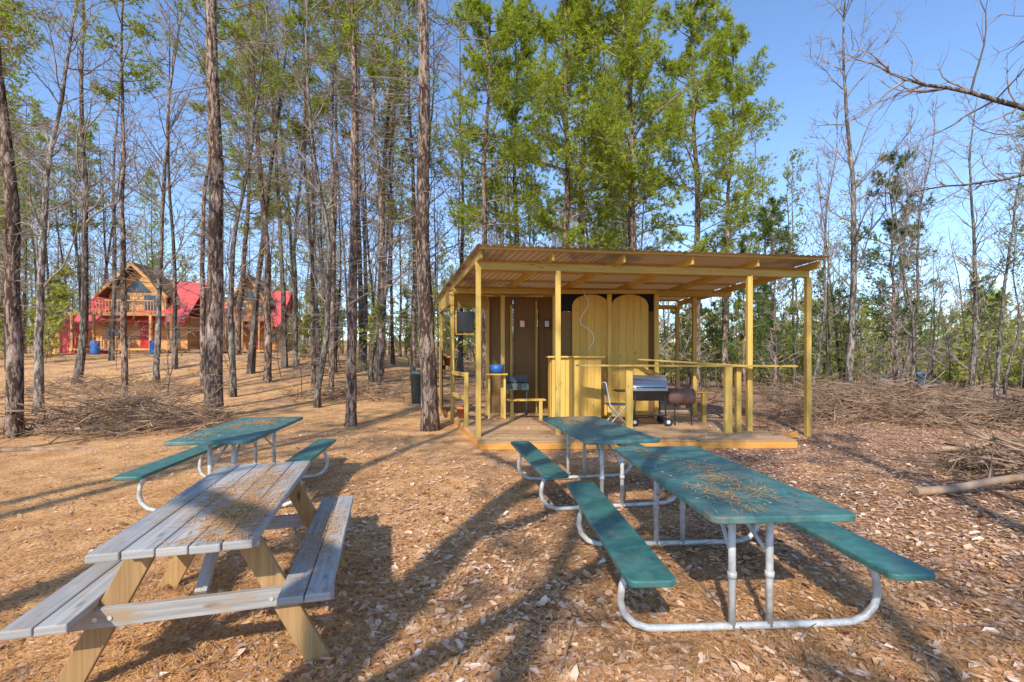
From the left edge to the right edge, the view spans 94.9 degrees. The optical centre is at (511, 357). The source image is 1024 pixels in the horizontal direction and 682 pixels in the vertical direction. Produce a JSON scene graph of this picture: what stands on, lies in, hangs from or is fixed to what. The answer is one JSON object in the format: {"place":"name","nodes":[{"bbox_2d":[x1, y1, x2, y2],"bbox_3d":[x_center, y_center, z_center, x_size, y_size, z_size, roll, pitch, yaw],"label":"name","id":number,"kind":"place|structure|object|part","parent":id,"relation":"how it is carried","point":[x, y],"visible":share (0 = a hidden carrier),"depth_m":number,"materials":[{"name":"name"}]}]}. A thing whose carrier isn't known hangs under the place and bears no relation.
{"place":"outdoors","nodes":[
{"label":"outdoors","id":0,"kind":"place"},
{"bbox_2d":[0,335,1023,681],"bbox_3d":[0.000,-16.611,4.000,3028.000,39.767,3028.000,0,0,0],"label":"ground","id":1,"kind":"structure","parent":0,"point":[452,439],"depth_m":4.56,"materials":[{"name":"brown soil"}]},
{"bbox_2d":[0,0,60,330],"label":"pine tree","id":2,"kind":"object","parent":1,"relation":"on","point":[10,28],"visible":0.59,"depth_m":15.53,"materials":[{"name":"green plant"}]},
{"bbox_2d":[0,0,109,438],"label":"pine tree","id":3,"kind":"object","parent":1,"relation":"on","point":[14,384],"visible":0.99,"depth_m":9.24,"materials":[{"name":"brown plant"}]},
{"bbox_2d":[0,0,130,414],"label":"bare tree","id":4,"kind":"object","parent":1,"relation":"on","point":[38,341],"visible":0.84,"depth_m":13.12,"materials":[{"name":"brown plant"}]},
{"bbox_2d":[33,315,107,352],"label":"red shed","id":5,"kind":"structure","parent":1,"relation":"on","point":[63,348],"depth_m":36.00,"materials":[{"name":"wood"}]},
{"bbox_2d":[10,0,174,384],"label":"bare tree","id":6,"kind":"object","parent":1,"relation":"on","point":[83,339],"visible":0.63,"depth_m":19.39,"materials":[{"name":"grey plant"}]},
{"bbox_2d":[89,341,100,353],"bbox_3d":[-29.000,-0.718,32.700,0.580,0.920,0.571,0,0,0],"label":"blue barrel","id":7,"kind":"object","parent":1,"relation":"on","point":[95,349],"visible":0.94,"depth_m":32.51,"materials":[{"name":"plastic"}]},
{"bbox_2d":[0,356,227,403],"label":"brush pile","id":8,"kind":"object","parent":1,"relation":"on","point":[91,382],"visible":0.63,"depth_m":16.79,"materials":[{"name":"brown wood"}]},
{"bbox_2d":[56,0,174,403],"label":"pine tree","id":9,"kind":"object","parent":1,"relation":"on","point":[136,73],"visible":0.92,"depth_m":14.75,"materials":[{"name":"brown plant"}]},
{"bbox_2d":[68,262,206,350],"bbox_3d":[-28.652,-3.832,37.792,7.448,6.650,7.980,0,0,-8],"label":"log cabin","id":10,"kind":"object","parent":1,"relation":"on","point":[98,307],"visible":0.62,"depth_m":35.62,"materials":[{"name":"brown wood"}]},
{"bbox_2d":[106,279,178,338],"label":"windows","id":11,"kind":"structure","parent":10,"relation":"in","point":[134,285],"depth_m":35.63,"materials":[{"name":"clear glass"}]},
{"bbox_2d":[140,323,153,347],"bbox_3d":[-27.897,-1.657,35.939,0.931,1.950,0.050,0,0,-8],"label":"door","id":12,"kind":"structure","parent":10,"relation":"in","point":[144,343],"depth_m":35.89,"materials":[{"name":"red paint"}]},
{"bbox_2d":[0,355,283,444],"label":"brush pile","id":13,"kind":"object","parent":1,"relation":"on","point":[153,415],"visible":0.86,"depth_m":9.78,"materials":[{"name":"brown wood"}]},
{"bbox_2d":[149,340,154,353],"bbox_3d":[-24.800,-0.751,32.600,0.580,0.920,0.571,0,0,0],"label":"blue barrel","id":14,"kind":"object","parent":1,"relation":"on","point":[151,346],"visible":0.56,"depth_m":32.34,"materials":[{"name":"plastic"}]},
{"bbox_2d":[69,0,235,382],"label":"bare tree","id":15,"kind":"object","parent":1,"relation":"on","point":[157,347],"visible":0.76,"depth_m":18.93,"materials":[{"name":"grey plant"}]},
{"bbox_2d":[0,461,353,681],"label":"wooden picnic table","id":16,"kind":"object","parent":1,"relation":"on","point":[212,515],"visible":1,"depth_m":2.30,"materials":[{"name":"grey wood"}]},
{"bbox_2d":[66,0,304,417],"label":"pine tree","id":17,"kind":"object","parent":1,"relation":"on","point":[213,355],"visible":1,"depth_m":12.05,"materials":[{"name":"brown plant"}]},
{"bbox_2d":[144,0,252,386],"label":"pine tree","id":18,"kind":"object","parent":1,"relation":"on","point":[197,107],"visible":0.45,"depth_m":18.59,"materials":[{"name":"brown plant"}]},
{"bbox_2d":[113,416,335,511],"bbox_3d":[-3.030,1.154,5.350,1.610,0.773,1.860,0,0,-9],"label":"picnic table","id":19,"kind":"object","parent":1,"relation":"on","point":[245,430],"visible":0.91,"depth_m":5.02,"materials":[{"name":"teal wood"}]},
{"bbox_2d":[143,0,333,396],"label":"bare tree","id":20,"kind":"object","parent":1,"relation":"on","point":[232,366],"visible":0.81,"depth_m":16.64,"materials":[{"name":"grey plant"}]},
{"bbox_2d":[173,1,306,354],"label":"pine tree","id":21,"kind":"object","parent":1,"relation":"on","point":[246,226],"visible":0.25,"depth_m":29.84,"materials":[{"name":"green plant"}]},
{"bbox_2d":[223,274,299,351],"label":"log cabin","id":22,"kind":"object","parent":1,"relation":"on","point":[260,332],"visible":0.38,"depth_m":40.66,"materials":[{"name":"brown wood"}]},
{"bbox_2d":[234,289,275,341],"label":"windows","id":23,"kind":"structure","parent":22,"relation":"in","point":[252,293],"depth_m":40.59,"materials":[{"name":"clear glass"}]},
{"bbox_2d":[217,0,312,382],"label":"pine tree","id":24,"kind":"object","parent":1,"relation":"on","point":[267,376],"visible":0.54,"depth_m":19.81,"materials":[{"name":"green plant"}]},
{"bbox_2d":[236,1,344,368],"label":"leafing tree","id":25,"kind":"object","parent":1,"relation":"on","point":[295,348],"visible":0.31,"depth_m":23.15,"materials":[{"name":"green plant"}]},
{"bbox_2d":[257,0,341,387],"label":"pine tree","id":26,"kind":"object","parent":1,"relation":"on","point":[300,19],"visible":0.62,"depth_m":18.90,"materials":[{"name":"green plant"}]},
{"bbox_2d":[220,0,386,407],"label":"bare tree","id":27,"kind":"object","parent":1,"relation":"on","point":[317,389],"visible":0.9,"depth_m":14.07,"materials":[{"name":"brown plant"}]},
{"bbox_2d":[277,0,372,391],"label":"pine tree","id":28,"kind":"object","parent":1,"relation":"on","point":[317,102],"visible":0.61,"depth_m":17.87,"materials":[{"name":"green plant"}]},
{"bbox_2d":[303,0,380,372],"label":"pine tree","id":29,"kind":"object","parent":1,"relation":"on","point":[336,122],"visible":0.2,"depth_m":23.81,"materials":[{"name":"brown plant"}]},
{"bbox_2d":[279,0,417,426],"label":"pine tree","id":30,"kind":"object","parent":1,"relation":"on","point":[351,369],"visible":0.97,"depth_m":10.82,"materials":[{"name":"brown plant"}]},
{"bbox_2d":[270,359,458,404],"bbox_3d":[-5.145,1.070,16.415,6.955,2.466,3.899,0,0,12],"label":"brush pile","id":31,"kind":"object","parent":1,"relation":"on","point":[374,392],"visible":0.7,"depth_m":16.36,"materials":[{"name":"brown wood"}]},
{"bbox_2d":[324,46,411,368],"bbox_3d":[-7.552,-8.476,26.050,6.821,18.849,5.133,0,0,24],"label":"bare tree","id":32,"kind":"object","parent":1,"relation":"on","point":[365,244],"visible":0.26,"depth_m":26.75,"materials":[{"name":"grey plant"}]},
{"bbox_2d":[327,0,432,396],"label":"pine tree","id":33,"kind":"object","parent":1,"relation":"on","point":[368,70],"visible":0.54,"depth_m":17.30,"materials":[{"name":"green plant"}]},
{"bbox_2d":[348,0,448,381],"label":"leafing tree","id":34,"kind":"object","parent":1,"relation":"on","point":[392,218],"visible":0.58,"depth_m":21.90,"materials":[{"name":"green plant"}]},
{"bbox_2d":[375,0,451,381],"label":"pine tree","id":35,"kind":"object","parent":1,"relation":"on","point":[413,314],"visible":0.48,"depth_m":23.70,"materials":[{"name":"green plant"}]},
{"bbox_2d":[409,369,420,403],"bbox_3d":[-3.050,0.928,15.500,0.660,1.105,0.660,0,0,0],"label":"trash can","id":36,"kind":"object","parent":1,"relation":"on","point":[415,377],"visible":0.59,"depth_m":15.25,"materials":[{"name":"grey plastic"}]},
{"bbox_2d":[329,0,517,431],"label":"pine tree","id":37,"kind":"object","parent":1,"relation":"on","point":[430,420],"visible":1,"depth_m":10.16,"materials":[{"name":"brown plant"}]},
{"bbox_2d":[362,29,503,266],"bbox_3d":[-3.811,-8.224,26.194,7.865,19.453,4.739,0,0,12],"label":"tree","id":38,"kind":"object","parent":1,"relation":"on","point":[440,178],"visible":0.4,"depth_m":25.81,"materials":[{"name":"grey plant"}]},
{"bbox_2d":[404,0,548,391],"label":"pine tree","id":39,"kind":"object","parent":1,"relation":"on","point":[489,68],"visible":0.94,"depth_m":21.49,"materials":[{"name":"green plant"}]},
{"bbox_2d":[446,0,562,245],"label":"pine tree","id":40,"kind":"object","parent":1,"relation":"on","point":[528,53],"visible":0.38,"depth_m":24.47,"materials":[{"name":"green plant"}]},
{"bbox_2d":[0,0,1023,391],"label":"distant woods","id":41,"kind":"object","parent":1,"relation":"on","point":[110,258],"visible":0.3,"depth_m":28.53,"materials":[{"name":"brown wood"}]},
{"bbox_2d":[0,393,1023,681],"bbox_3d":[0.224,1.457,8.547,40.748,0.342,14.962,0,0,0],"label":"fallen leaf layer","id":42,"kind":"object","parent":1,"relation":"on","point":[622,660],"visible":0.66,"depth_m":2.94,"materials":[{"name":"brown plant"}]},
{"bbox_2d":[0,234,1023,400],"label":"undergrowth","id":43,"kind":"object","parent":1,"relation":"on","point":[957,364],"visible":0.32,"depth_m":29.13,"materials":[{"name":"green plant"}]},
{"bbox_2d":[0,221,1023,377],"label":"distant treeline","id":44,"kind":"object","parent":1,"relation":"on","point":[32,294],"visible":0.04,"depth_m":86.17,"materials":[{"name":"green plant"}]},
{"bbox_2d":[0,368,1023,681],"bbox_3d":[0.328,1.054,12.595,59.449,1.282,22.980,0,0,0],"label":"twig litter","id":45,"kind":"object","parent":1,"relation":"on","point":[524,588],"visible":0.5,"depth_m":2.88,"materials":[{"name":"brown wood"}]},
{"bbox_2d":[0,409,1023,504],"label":"fallen logs","id":46,"kind":"object","parent":1,"relation":"on","point":[989,480],"visible":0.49,"depth_m":5.27,"materials":[{"name":"brown wood"}]},
{"bbox_2d":[496,0,629,311],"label":"pine tree","id":47,"kind":"object","parent":1,"relation":"on","point":[551,82],"visible":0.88,"depth_m":17.69,"materials":[{"name":"green plant"}]},
{"bbox_2d":[516,0,646,248],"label":"pine tree","id":48,"kind":"object","parent":1,"relation":"on","point":[596,183],"visible":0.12,"depth_m":21.95,"materials":[{"name":"green plant"}]},
{"bbox_2d":[511,416,676,510],"bbox_3d":[0.930,1.162,5.450,1.610,0.773,1.860,0,0,-10],"label":"picnic table","id":49,"kind":"object","parent":1,"relation":"on","point":[593,430],"visible":0.94,"depth_m":5.00,"materials":[{"name":"teal plastic"}]},
{"bbox_2d":[436,244,830,449],"bbox_3d":[1.893,-0.192,11.095,8.262,3.485,6.326,0,0,0],"label":"wooden shelter","id":50,"kind":"object","parent":1,"relation":"on","point":[606,329],"visible":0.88,"depth_m":10.52,"materials":[{"name":"yellow wood"}]},
{"bbox_2d":[443,356,449,365],"bbox_3d":[-1.750,0.085,13.000,0.340,0.270,0.340,0,0,0],"label":"flower pot","id":51,"kind":"object","parent":50,"relation":"attached to","point":[446,360],"visible":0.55,"depth_m":12.88,"materials":[{"name":"ceramic"}]},
{"bbox_2d":[456,406,469,418],"bbox_3d":[-1.150,1.270,11.000,0.340,0.270,0.340,0,0,0],"label":"flower pot","id":52,"kind":"object","parent":50,"relation":"on","point":[460,410],"visible":0.68,"depth_m":10.89,"materials":[{"name":"ceramic"}]},
{"bbox_2d":[455,310,474,334],"bbox_3d":[-1.130,-0.853,11.310,0.460,0.595,0.200,0,0,0],"label":"window frame","id":53,"kind":"structure","parent":50,"relation":"in","point":[456,332],"depth_m":11.26,"materials":[{"name":"yellow wood"}]},
{"bbox_2d":[486,365,507,418],"bbox_3d":[-0.350,0.780,10.900,0.500,1.250,0.360,0,0,0],"label":"stand","id":54,"kind":"object","parent":50,"relation":"on","point":[496,369],"visible":1,"depth_m":10.88,"materials":[{"name":"wood"}]},
{"bbox_2d":[506,375,528,416],"bbox_3d":[0.100,0.915,11.405,0.600,0.980,0.410,0,0,0],"label":"camp stove","id":55,"kind":"object","parent":50,"relation":"on","point":[516,382],"visible":0.82,"depth_m":11.24,"materials":[{"name":"grey metal"}]},
{"bbox_2d":[572,294,647,416],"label":"arched doors","id":56,"kind":"structure","parent":50,"relation":"in","point":[629,312],"depth_m":11.09,"materials":[{"name":"yellow wood"}]},
{"bbox_2d":[602,381,624,424],"bbox_3d":[2.139,0.953,9.750,0.481,0.920,0.424,0,0,0],"label":"folding chair","id":57,"kind":"object","parent":50,"relation":"on","point":[605,392],"visible":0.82,"depth_m":9.65,"materials":[{"name":"white paint"}]},
{"bbox_2d":[613,375,695,426],"bbox_3d":[3.005,0.883,9.884,1.650,1.047,0.551,0,0,0],"label":"barbecue grill","id":58,"kind":"object","parent":50,"relation":"on","point":[650,388],"visible":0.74,"depth_m":9.71,"materials":[{"name":"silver metal"}]},
{"bbox_2d":[577,1,692,250],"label":"pine tree","id":59,"kind":"object","parent":1,"relation":"on","point":[623,208],"visible":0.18,"depth_m":23.79,"materials":[{"name":"green plant"}]},
{"bbox_2d":[547,0,736,249],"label":"pine tree","id":60,"kind":"object","parent":1,"relation":"on","point":[640,15],"visible":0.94,"depth_m":16.33,"materials":[{"name":"green plant"}]},
{"bbox_2d":[637,0,762,393],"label":"pine tree","id":61,"kind":"object","parent":1,"relation":"on","point":[695,24],"visible":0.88,"depth_m":19.52,"materials":[{"name":"green plant"}]},
{"bbox_2d":[668,5,789,389],"bbox_3d":[11.101,-7.731,23.301,5.438,19.235,5.668,0,0,-28],"label":"pine tree","id":62,"kind":"object","parent":1,"relation":"on","point":[747,111],"visible":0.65,"depth_m":23.04,"materials":[{"name":"green plant"}]},
{"bbox_2d":[717,231,771,396],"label":"cedar tree","id":63,"kind":"object","parent":1,"relation":"on","point":[744,237],"visible":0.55,"depth_m":16.60,"materials":[{"name":"green plant"}]},
{"bbox_2d":[567,446,935,631],"bbox_3d":[1.330,1.159,3.280,1.610,0.773,1.860,0,0,-3],"label":"picnic table","id":64,"kind":"object","parent":1,"relation":"on","point":[713,488],"visible":1,"depth_m":2.70,"materials":[{"name":"teal wood"}]},
{"bbox_2d":[733,137,814,390],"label":"tree","id":65,"kind":"object","parent":1,"relation":"on","point":[776,227],"visible":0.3,"depth_m":24.51,"materials":[{"name":"grey plant"}]},
{"bbox_2d":[745,206,803,396],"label":"cedar tree","id":66,"kind":"object","parent":1,"relation":"on","point":[769,230],"visible":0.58,"depth_m":18.26,"materials":[{"name":"green plant"}]},
{"bbox_2d":[753,195,815,390],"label":"cedar tree","id":67,"kind":"object","parent":1,"relation":"on","point":[763,216],"visible":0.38,"depth_m":22.01,"materials":[{"name":"green plant"}]},
{"bbox_2d":[666,357,931,407],"bbox_3d":[9.505,1.112,15.348,9.295,2.353,5.270,0,0,0],"label":"brush pile","id":68,"kind":"object","parent":1,"relation":"on","point":[768,390],"visible":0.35,"depth_m":15.42,"materials":[{"name":"brown wood"}]},
{"bbox_2d":[765,148,836,392],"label":"leafing tree","id":69,"kind":"object","parent":1,"relation":"on","point":[792,157],"visible":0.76,"depth_m":20.32,"materials":[{"name":"green plant"}]},
{"bbox_2d":[777,100,862,399],"bbox_3d":[10.983,-3.584,16.582,3.173,10.714,3.000,0,0,-10],"label":"bare tree","id":70,"kind":"object","parent":1,"relation":"on","point":[820,337],"visible":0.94,"depth_m":16.55,"materials":[{"name":"grey plant"}]},
{"bbox_2d":[818,171,874,382],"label":"leafing tree","id":71,"kind":"object","parent":1,"relation":"on","point":[845,244],"visible":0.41,"depth_m":23.48,"materials":[{"name":"green plant"}]},
{"bbox_2d":[733,328,1023,432],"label":"brush pile","id":72,"kind":"object","parent":1,"relation":"on","point":[906,409],"visible":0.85,"depth_m":11.24,"materials":[{"name":"brown wood"}]},
{"bbox_2d":[799,0,969,397],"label":"bare tree","id":73,"kind":"object","parent":1,"relation":"on","point":[854,267],"visible":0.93,"depth_m":17.80,"materials":[{"name":"grey plant"}]},
{"bbox_2d":[842,148,949,390],"bbox_3d":[15.505,-3.357,19.456,3.234,10.556,3.100,0,0,-23],"label":"cedar tree","id":74,"kind":"object","parent":1,"relation":"on","point":[876,300],"visible":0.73,"depth_m":19.20,"materials":[{"name":"green plant"}]},
{"bbox_2d":[867,372,939,386],"bbox_3d":[31.492,1.873,38.023,1.800,1.549,4.439,0,0,-20],"label":"parked car","id":75,"kind":"object","parent":1,"relation":"on","point":[920,375],"visible":0.19,"depth_m":36.21,"materials":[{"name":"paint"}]},
{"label":"windows","id":76,"kind":"part","parent":75,"relation":"part of","materials":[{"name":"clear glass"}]},
{"bbox_2d":[871,205,943,386],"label":"cedar tree","id":77,"kind":"object","parent":1,"relation":"on","point":[924,253],"visible":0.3,"depth_m":23.06,"materials":[{"name":"green plant"}]},
{"bbox_2d":[849,138,975,394],"bbox_3d":[13.477,-2.837,16.212,2.635,9.146,2.654,0,0,4],"label":"bare tree","id":78,"kind":"object","parent":1,"relation":"on","point":[900,254],"visible":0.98,"depth_m":16.17,"materials":[{"name":"grey plant"}]},
{"bbox_2d":[865,95,960,393],"bbox_3d":[15.431,-3.971,17.895,3.020,11.455,3.608,0,0,18],"label":"bare tree","id":79,"kind":"object","parent":1,"relation":"on","point":[909,352],"visible":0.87,"depth_m":17.86,"materials":[{"name":"grey plant"}]},
{"bbox_2d":[870,103,969,377],"bbox_3d":[18.320,-4.997,21.729,4.196,13.773,3.774,0,0,-18],"label":"tree","id":80,"kind":"object","parent":1,"relation":"on","point":[900,280],"visible":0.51,"depth_m":21.48,"materials":[{"name":"grey plant"}]},
{"bbox_2d":[828,0,1023,214],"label":"oak tree","id":81,"kind":"object","parent":1,"relation":"on","point":[1015,104],"visible":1,"depth_m":8.76,"materials":[{"name":"grey plant"}]},
{"bbox_2d":[871,388,1023,496],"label":"brush pile","id":82,"kind":"object","parent":1,"relation":"on","point":[1008,462],"visible":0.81,"depth_m":6.11,"materials":[{"name":"brown wood"}]},
{"bbox_2d":[897,379,1023,430],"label":"brush pile","id":83,"kind":"object","parent":1,"relation":"on","point":[1014,415],"visible":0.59,"depth_m":10.69,"materials":[{"name":"brown wood"}]},
{"bbox_2d":[926,82,1023,391],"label":"bare tree","id":84,"kind":"object","parent":1,"relation":"on","point":[973,360],"visible":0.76,"depth_m":21.39,"materials":[{"name":"grey plant"}]},
{"bbox_2d":[950,89,1023,399],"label":"bare tree","id":85,"kind":"object","parent":1,"relation":"on","point":[999,345],"visible":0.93,"depth_m":16.81,"materials":[{"name":"grey plant"}]},
{"bbox_2d":[988,103,1023,358],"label":"pine tree","id":86,"kind":"object","parent":1,"relation":"on","point":[1021,185],"visible":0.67,"depth_m":19.11,"materials":[{"name":"green plant"}]},
{"bbox_2d":[992,184,1023,393],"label":"leafing tree","id":87,"kind":"object","parent":1,"relation":"on","point":[1018,327],"visible":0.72,"depth_m":19.93,"materials":[{"name":"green plant"}]},
{"bbox_2d":[0,0,1023,342],"label":"sky","id":88,"kind":"structure","parent":0,"point":[784,26],"materials":[{"name":"blue"}]}
]}

